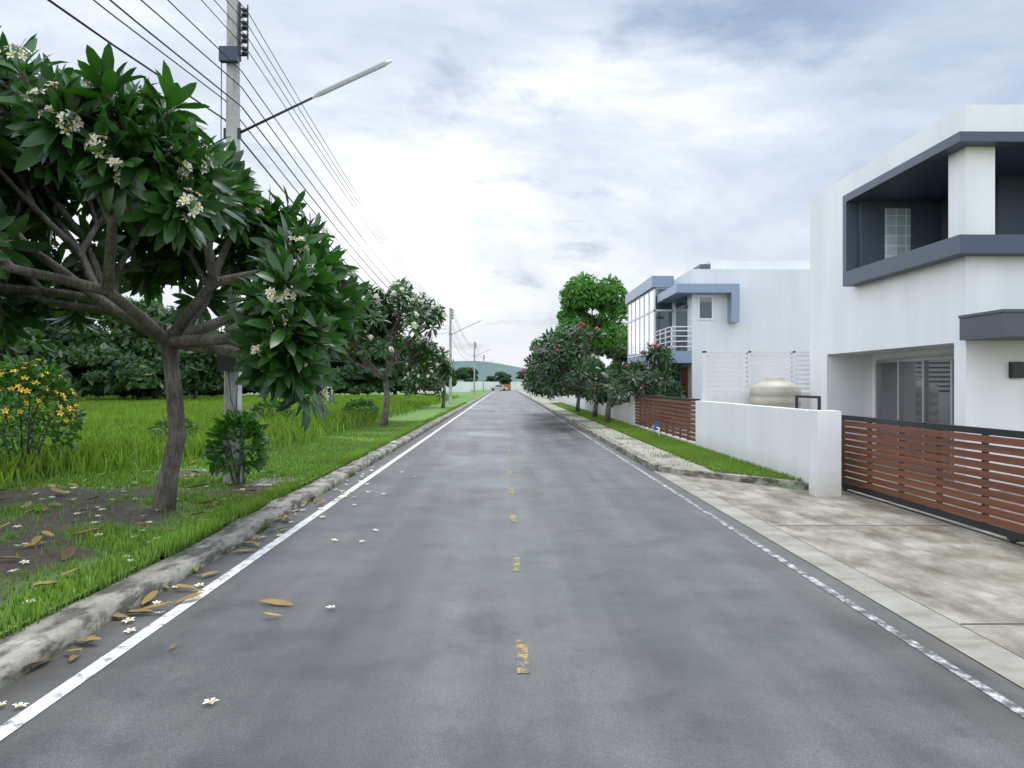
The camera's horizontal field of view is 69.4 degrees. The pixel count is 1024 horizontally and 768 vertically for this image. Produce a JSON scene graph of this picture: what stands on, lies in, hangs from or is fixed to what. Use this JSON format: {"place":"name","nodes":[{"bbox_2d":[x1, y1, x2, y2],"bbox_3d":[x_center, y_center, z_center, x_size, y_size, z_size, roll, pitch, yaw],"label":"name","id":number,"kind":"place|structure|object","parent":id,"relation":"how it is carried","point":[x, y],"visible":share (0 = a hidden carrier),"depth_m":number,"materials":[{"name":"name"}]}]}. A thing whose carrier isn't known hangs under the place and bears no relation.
{"place":"outdoors","nodes":[
{"label":"outdoors","id":0,"kind":"place"},
{"bbox_2d":[147,417,198,438],"bbox_3d":[-7.985,1.162,17.411,1.150,0.895,1.112,0,0,-1],"label":"bush","id":1,"kind":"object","parent":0,"point":[164,421],"depth_m":17.32,"materials":[{"name":"green plant"}]},
{"bbox_2d":[0,390,490,640],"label":"lawn","id":2,"kind":"structure","parent":0,"point":[430,411],"depth_m":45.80,"materials":[{"name":"green plant"}]},
{"bbox_2d":[0,320,58,389],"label":"tree","id":3,"kind":"object","parent":2,"relation":"on","point":[39,348],"visible":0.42,"depth_m":41.55,"materials":[{"name":"green plant"}]},
{"bbox_2d":[6,327,57,389],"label":"tree","id":4,"kind":"object","parent":2,"relation":"on","point":[29,329],"visible":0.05,"depth_m":53.09,"materials":[{"name":"green plant"}]},
{"bbox_2d":[33,310,97,347],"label":"tree","id":5,"kind":"object","parent":2,"relation":"on","point":[57,334],"visible":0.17,"depth_m":76.73,"materials":[{"name":"green plant"}]},
{"bbox_2d":[32,342,109,396],"bbox_3d":[-34.544,-0.803,57.767,6.978,5.120,6.668,0,0,-38],"label":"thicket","id":6,"kind":"object","parent":2,"relation":"on","point":[76,360],"visible":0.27,"depth_m":56.53,"materials":[{"name":"green plant"}]},
{"bbox_2d":[73,323,109,340],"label":"tree","id":7,"kind":"object","parent":2,"relation":"on","point":[101,333],"visible":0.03,"depth_m":86.25,"materials":[{"name":"green plant"}]},
{"bbox_2d":[82,342,119,355],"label":"thicket tree line","id":8,"kind":"object","parent":2,"relation":"on","point":[94,348],"visible":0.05,"depth_m":72.64,"materials":[{"name":"green plant"}]},
{"bbox_2d":[91,328,129,348],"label":"tree","id":9,"kind":"object","parent":2,"relation":"on","point":[110,340],"visible":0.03,"depth_m":81.47,"materials":[{"name":"green plant"}]},
{"bbox_2d":[75,351,165,398],"bbox_3d":[-28.632,-0.411,55.836,6.668,4.267,6.978,0,0,6],"label":"thicket","id":10,"kind":"object","parent":2,"relation":"on","point":[126,375],"visible":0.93,"depth_m":53.71,"materials":[{"name":"green plant"}]},
{"bbox_2d":[116,331,131,347],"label":"tree","id":11,"kind":"object","parent":2,"relation":"on","point":[122,339],"visible":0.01,"depth_m":81.06,"materials":[{"name":"green plant"}]},
{"bbox_2d":[97,296,158,336],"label":"tree","id":12,"kind":"object","parent":2,"relation":"on","point":[101,325],"visible":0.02,"depth_m":89.37,"materials":[{"name":"green plant"}]},
{"bbox_2d":[120,330,139,345],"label":"tree","id":13,"kind":"object","parent":2,"relation":"on","point":[127,339],"depth_m":80.50,"materials":[{"name":"green plant"}]},
{"bbox_2d":[99,299,202,399],"bbox_3d":[-29.496,-2.740,61.196,9.574,8.731,10.008,0,0,-17],"label":"tree","id":14,"kind":"object","parent":2,"relation":"on","point":[143,346],"visible":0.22,"depth_m":59.47,"materials":[{"name":"green plant"}]},
{"bbox_2d":[150,328,223,398],"bbox_3d":[-25.431,-1.570,58.594,6.672,6.350,6.383,0,0,-25],"label":"tree","id":15,"kind":"object","parent":2,"relation":"on","point":[197,369],"visible":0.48,"depth_m":56.81,"materials":[{"name":"green plant"}]},
{"bbox_2d":[182,371,254,395],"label":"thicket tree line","id":16,"kind":"object","parent":2,"relation":"on","point":[208,389],"visible":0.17,"depth_m":69.40,"materials":[{"name":"green plant"}]},
{"bbox_2d":[206,389,249,396],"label":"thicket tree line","id":17,"kind":"object","parent":2,"relation":"on","point":[220,393],"depth_m":72.31,"materials":[{"name":"green plant"}]},
{"bbox_2d":[0,393,458,491],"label":"tall grass","id":18,"kind":"structure","parent":2,"relation":"on","point":[115,431],"depth_m":19.68,"materials":[{"name":"green plant"}]},
{"bbox_2d":[203,409,272,483],"bbox_3d":[-4.175,0.982,11.260,0.997,1.210,1.075,0,0,-1],"label":"shrub","id":19,"kind":"object","parent":2,"relation":"on","point":[246,422],"depth_m":11.09,"materials":[{"name":"green plant"}]},
{"bbox_2d":[242,387,259,393],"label":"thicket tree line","id":20,"kind":"object","parent":2,"relation":"on","point":[254,390],"visible":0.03,"depth_m":75.04,"materials":[{"name":"green plant"}]},
{"bbox_2d":[245,478,301,486],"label":"paving slab","id":21,"kind":"structure","parent":2,"relation":"on","point":[260,481],"depth_m":11.30,"materials":[{"name":"concrete"}]},
{"bbox_2d":[330,352,341,368],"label":"tree","id":22,"kind":"object","parent":2,"relation":"on","point":[332,364],"depth_m":91.71,"materials":[{"name":"green plant"}]},
{"bbox_2d":[328,367,376,394],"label":"thicket tree line","id":23,"kind":"object","parent":2,"relation":"on","point":[347,387],"visible":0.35,"depth_m":81.16,"materials":[{"name":"green plant"}]},
{"bbox_2d":[334,345,381,394],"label":"tree","id":24,"kind":"object","parent":2,"relation":"on","point":[339,364],"visible":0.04,"depth_m":90.80,"materials":[{"name":"green plant"}]},
{"bbox_2d":[335,360,398,395],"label":"thicket tree line","id":25,"kind":"object","parent":2,"relation":"on","point":[371,386],"visible":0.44,"depth_m":83.14,"materials":[{"name":"green plant"}]},
{"bbox_2d":[348,321,390,394],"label":"tree","id":26,"kind":"object","parent":2,"relation":"on","point":[388,354],"visible":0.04,"depth_m":84.24,"materials":[{"name":"green plant"}]},
{"bbox_2d":[331,277,447,426],"bbox_3d":[-4.852,-1.106,26.341,5.344,5.343,6.023,0,0,-1],"label":"plumeria tree","id":27,"kind":"object","parent":2,"relation":"on","point":[382,315],"depth_m":25.63,"materials":[{"name":"green plant"}]},
{"bbox_2d":[362,283,445,350],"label":"flowers","id":28,"kind":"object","parent":27,"relation":"attached to","point":[397,314],"visible":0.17,"depth_m":24.83,"materials":[{"name":"white"}]},
{"bbox_2d":[357,350,425,390],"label":"thicket tree line","id":29,"kind":"object","parent":2,"relation":"on","point":[401,370],"visible":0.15,"depth_m":87.40,"materials":[{"name":"green plant"}]},
{"bbox_2d":[380,335,413,395],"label":"tree","id":30,"kind":"object","parent":2,"relation":"on","point":[403,354],"visible":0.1,"depth_m":91.59,"materials":[{"name":"green plant"}]},
{"bbox_2d":[390,368,456,394],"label":"thicket tree line","id":31,"kind":"object","parent":2,"relation":"on","point":[445,382],"visible":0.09,"depth_m":91.22,"materials":[{"name":"green plant"}]},
{"bbox_2d":[399,346,456,407],"bbox_3d":[-5.326,-0.441,47.129,3.654,4.009,5.502,0,0,-1],"label":"plumeria tree","id":32,"kind":"object","parent":2,"relation":"on","point":[442,363],"depth_m":46.21,"materials":[{"name":"green plant"}]},
{"bbox_2d":[455,367,477,381],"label":"tree","id":33,"kind":"object","parent":2,"relation":"on","point":[465,375],"visible":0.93,"depth_m":147.59,"materials":[{"name":"green plant"}]},
{"bbox_2d":[245,399,294,421],"bbox_3d":[-8.779,1.093,26.927,1.764,1.133,1.802,0,0,-1],"label":"bush","id":34,"kind":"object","parent":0,"point":[260,405],"depth_m":26.68,"materials":[{"name":"green plant"}]},
{"bbox_2d":[340,397,378,418],"bbox_3d":[-6.342,1.085,30.927,1.664,1.148,1.650,0,0,-1],"label":"bush","id":35,"kind":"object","parent":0,"point":[357,402],"depth_m":30.67,"materials":[{"name":"green plant"}]},
{"bbox_2d":[452,361,525,383],"bbox_3d":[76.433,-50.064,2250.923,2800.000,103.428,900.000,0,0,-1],"label":"hills","id":36,"kind":"structure","parent":0,"point":[491,369],"depth_m":1947.37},
{"bbox_2d":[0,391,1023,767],"bbox_3d":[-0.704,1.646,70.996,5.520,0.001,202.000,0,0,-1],"label":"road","id":37,"kind":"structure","parent":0,"point":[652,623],"depth_m":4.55,"materials":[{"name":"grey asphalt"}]},
{"bbox_2d":[0,474,383,704],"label":"fallen flowers","id":38,"kind":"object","parent":37,"relation":"on","point":[155,602],"visible":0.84,"depth_m":5.80,"materials":[{"name":"plant"}]},
{"bbox_2d":[0,461,416,706],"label":"fallen leaves","id":39,"kind":"object","parent":37,"relation":"on","point":[67,552],"depth_m":6.31,"materials":[{"name":"brown plant"}]},
{"bbox_2d":[0,391,493,740],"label":"road edge line","id":40,"kind":"object","parent":37,"relation":"on","point":[11,725],"visible":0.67,"depth_m":4.87,"materials":[{"name":"white paint"}]},
{"bbox_2d":[490,385,507,390],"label":"parked car","id":41,"kind":"object","parent":37,"relation":"on","point":[499,387],"visible":1,"depth_m":175.12,"materials":[{"name":"grey paint"}]},
{"bbox_2d":[505,400,529,672],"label":"road centre dashes","id":42,"kind":"object","parent":37,"relation":"on","point":[522,657],"visible":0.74,"depth_m":4.63,"materials":[{"name":"yellow paint"}]},
{"bbox_2d":[517,392,1023,717],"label":"road edge line","id":43,"kind":"object","parent":37,"relation":"on","point":[1006,702],"visible":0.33,"depth_m":5.22,"materials":[{"name":"white paint"}]},
{"bbox_2d":[0,396,1023,688],"bbox_3d":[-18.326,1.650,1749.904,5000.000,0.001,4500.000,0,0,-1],"label":"ground","id":44,"kind":"structure","parent":0,"point":[702,500],"depth_m":6.09,"materials":[{"name":"grey concrete"}]},
{"bbox_2d":[0,389,40,439],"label":"shrub","id":45,"kind":"object","parent":44,"relation":"on","point":[10,403],"depth_m":16.45,"materials":[{"name":"green plant"}]},
{"bbox_2d":[0,354,87,466],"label":"yellow shrub","id":46,"kind":"object","parent":44,"relation":"on","point":[57,384],"depth_m":11.97,"materials":[{"name":"plant"}]},
{"bbox_2d":[0,25,370,511],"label":"plumeria tree","id":47,"kind":"object","parent":44,"relation":"on","point":[315,326],"depth_m":7.48,"materials":[{"name":"green plant"}]},
{"bbox_2d":[9,46,347,402],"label":"flowers","id":48,"kind":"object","parent":47,"relation":"attached to","point":[98,153],"visible":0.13,"depth_m":6.60,"materials":[{"name":"white plant"}]},
{"bbox_2d":[14,414,453,677],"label":"gutter weeds","id":49,"kind":"object","parent":44,"relation":"on","point":[350,474],"depth_m":8.39,"materials":[{"name":"green plant"}]},
{"bbox_2d":[0,391,491,687],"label":"kerb","id":50,"kind":"structure","parent":44,"relation":"on","point":[55,633],"depth_m":5.78,"materials":[{"name":"concrete"}]},
{"bbox_2d":[218,0,391,482],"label":"utility pole","id":51,"kind":"object","parent":44,"relation":"on","point":[231,50],"visible":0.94,"depth_m":11.37,"materials":[{"name":"concrete"}]},
{"bbox_2d":[47,0,480,363],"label":"power lines","id":52,"kind":"object","parent":51,"relation":"attached to","point":[95,32],"visible":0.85,"depth_m":12.29,"materials":[{"name":"black metal"}]},
{"bbox_2d":[257,382,469,392],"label":"white wall","id":53,"kind":"structure","parent":44,"relation":"on","point":[462,387],"depth_m":130.91,"materials":[{"name":"white paint"}]},
{"bbox_2d":[449,308,481,403],"bbox_3d":[-3.632,-2.150,57.757,2.607,7.600,0.247,0,0,-1],"label":"utility pole","id":54,"kind":"object","parent":44,"relation":"on","point":[450,353],"visible":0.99,"depth_m":57.66,"materials":[{"name":"concrete"}]},
{"bbox_2d":[473,342,489,394],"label":"utility pole","id":55,"kind":"object","parent":44,"relation":"on","point":[474,365],"visible":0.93,"depth_m":103.86,"materials":[{"name":"concrete"}]},
{"bbox_2d":[483,355,495,390],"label":"utility pole","id":56,"kind":"object","parent":44,"relation":"on","point":[483,370],"visible":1,"depth_m":149.86,"materials":[{"name":"concrete"}]},
{"bbox_2d":[485,376,496,381],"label":"tree","id":57,"kind":"object","parent":44,"relation":"on","point":[490,378],"visible":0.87,"depth_m":460.35,"materials":[{"name":"green plant"}]},
{"bbox_2d":[470,382,525,390],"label":"wall","id":58,"kind":"structure","parent":44,"relation":"on","point":[514,386],"depth_m":180.97,"materials":[{"name":"white"}]},
{"bbox_2d":[492,371,512,383],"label":"tree","id":59,"kind":"object","parent":44,"relation":"on","point":[503,378],"visible":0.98,"depth_m":402.34,"materials":[{"name":"green plant"}]},
{"bbox_2d":[516,371,525,380],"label":"tree","id":60,"kind":"object","parent":44,"relation":"on","point":[520,375],"visible":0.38,"depth_m":417.35,"materials":[{"name":"green plant"}]},
{"bbox_2d":[526,390,699,443],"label":"boundary wall","id":61,"kind":"structure","parent":44,"relation":"on","point":[630,412],"depth_m":23.38,"materials":[{"name":"brown wood"}]},
{"bbox_2d":[517,391,808,489],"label":"kerb","id":62,"kind":"structure","parent":44,"relation":"on","point":[653,465],"depth_m":13.64,"materials":[{"name":"concrete"}]},
{"bbox_2d":[654,471,1023,687],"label":"drop kerb pavement","id":63,"kind":"structure","parent":44,"relation":"on","point":[1007,664],"depth_m":5.68,"materials":[{"name":"concrete"}]},
{"bbox_2d":[0,0,1023,367],"label":"sky","id":64,"kind":"structure","parent":0,"point":[505,151],"materials":[{"name":"white"}]},
{"bbox_2d":[522,391,803,481],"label":"verge ground","id":65,"kind":"structure","parent":0,"point":[547,400],"depth_m":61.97,"materials":[{"name":"green plant"}]},
{"bbox_2d":[521,361,616,411],"bbox_3d":[3.711,0.009,39.820,6.516,3.109,6.953,0,0,-1],"label":"tree","id":66,"kind":"object","parent":65,"relation":"on","point":[540,392],"depth_m":39.93,"materials":[{"name":"green plant"}]},
{"bbox_2d":[519,329,652,416],"bbox_3d":[3.747,-0.507,33.551,6.824,4.141,6.735,0,0,-1],"label":"tree","id":67,"kind":"object","parent":65,"relation":"on","point":[579,391],"depth_m":32.21,"materials":[{"name":"green plant"}]},
{"bbox_2d":[527,322,686,422],"bbox_3d":[3.642,-0.452,28.876,6.125,4.032,6.627,0,0,-1],"label":"tree","id":68,"kind":"object","parent":65,"relation":"on","point":[559,339],"depth_m":27.05,"materials":[{"name":"green plant"}]},
{"bbox_2d":[519,391,712,471],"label":"sidewalk","id":69,"kind":"structure","parent":65,"relation":"on","point":[665,461],"depth_m":19.22,"materials":[{"name":"grey concrete"}]},
{"bbox_2d":[652,421,659,435],"bbox_3d":[4.223,1.320,21.695,0.100,0.460,0.940,0,0,-1],"label":"water valve pipe","id":70,"kind":"object","parent":65,"relation":"on","point":[655,426],"visible":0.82,"depth_m":21.66,"materials":[{"name":"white plastic"}]},
{"bbox_2d":[641,422,694,437],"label":"plots ground","id":71,"kind":"structure","parent":0,"point":[677,428],"depth_m":27.16,"materials":[{"name":"concrete"}]},
{"bbox_2d":[529,338,541,358],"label":"tree","id":72,"kind":"object","parent":71,"relation":"on","point":[532,345],"visible":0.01,"depth_m":91.09,"materials":[{"name":"green plant"}]},
{"bbox_2d":[552,271,627,356],"bbox_3d":[6.457,-3.619,59.875,6.237,10.554,6.985,0,0,-41],"label":"tree","id":73,"kind":"object","parent":71,"relation":"on","point":[579,293],"visible":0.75,"depth_m":58.39,"materials":[{"name":"green plant"}]},
{"bbox_2d":[595,339,627,363],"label":"tree","id":74,"kind":"object","parent":71,"relation":"on","point":[617,353],"visible":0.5,"depth_m":76.35,"materials":[{"name":"green plant"}]},
{"bbox_2d":[625,260,809,423],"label":"house","id":75,"kind":"structure","parent":0,"point":[689,317],"depth_m":28.01,"materials":[{"name":"white paint"}]},
{"bbox_2d":[702,351,809,391],"bbox_3d":[9.259,-0.310,18.298,9.100,1.020,0.140,0,0,-1],"label":"slatted fence","id":76,"kind":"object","parent":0,"point":[748,365],"depth_m":18.22,"materials":[{"name":"white metal"}]},
{"bbox_2d":[676,474,1023,657],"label":"driveway pavement","id":77,"kind":"structure","parent":0,"point":[956,574],"depth_m":7.36,"materials":[{"name":"concrete"}]},
{"bbox_2d":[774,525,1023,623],"bbox_3d":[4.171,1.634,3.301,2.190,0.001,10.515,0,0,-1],"label":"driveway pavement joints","id":78,"kind":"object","parent":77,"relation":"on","point":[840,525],"depth_m":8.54,"materials":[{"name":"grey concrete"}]},
{"bbox_2d":[841,415,1023,546],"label":"sliding gate","id":79,"kind":"structure","parent":77,"relation":"on","point":[1012,532],"depth_m":8.81,"materials":[{"name":"brown wood"}]},
{"bbox_2d":[841,458,957,490],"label":"yard pavement","id":80,"kind":"structure","parent":0,"point":[893,475],"depth_m":12.94,"materials":[{"name":"concrete"}]},
{"bbox_2d":[696,392,840,496],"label":"plot wall","id":81,"kind":"structure","parent":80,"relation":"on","point":[804,441],"depth_m":12.82,"materials":[{"name":"white paint"}]},
{"bbox_2d":[795,395,820,409],"bbox_3d":[4.843,0.420,12.121,0.040,0.460,0.940,0,0,-1],"label":"gate guide bracket","id":82,"kind":"object","parent":81,"relation":"attached to","point":[818,398],"visible":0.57,"depth_m":11.99,"materials":[{"name":"grey metal"}]},
{"bbox_2d":[750,377,800,408],"bbox_3d":[6.266,0.740,17.556,1.400,1.820,1.278,0,0,-1],"label":"water tank","id":83,"kind":"object","parent":80,"relation":"on","point":[776,391],"visible":0.4,"depth_m":17.16,"materials":[{"name":"plastic"}]},
{"bbox_2d":[810,104,1023,490],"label":"house","id":84,"kind":"structure","parent":0,"point":[917,277],"depth_m":12.99,"materials":[{"name":"white paint"}]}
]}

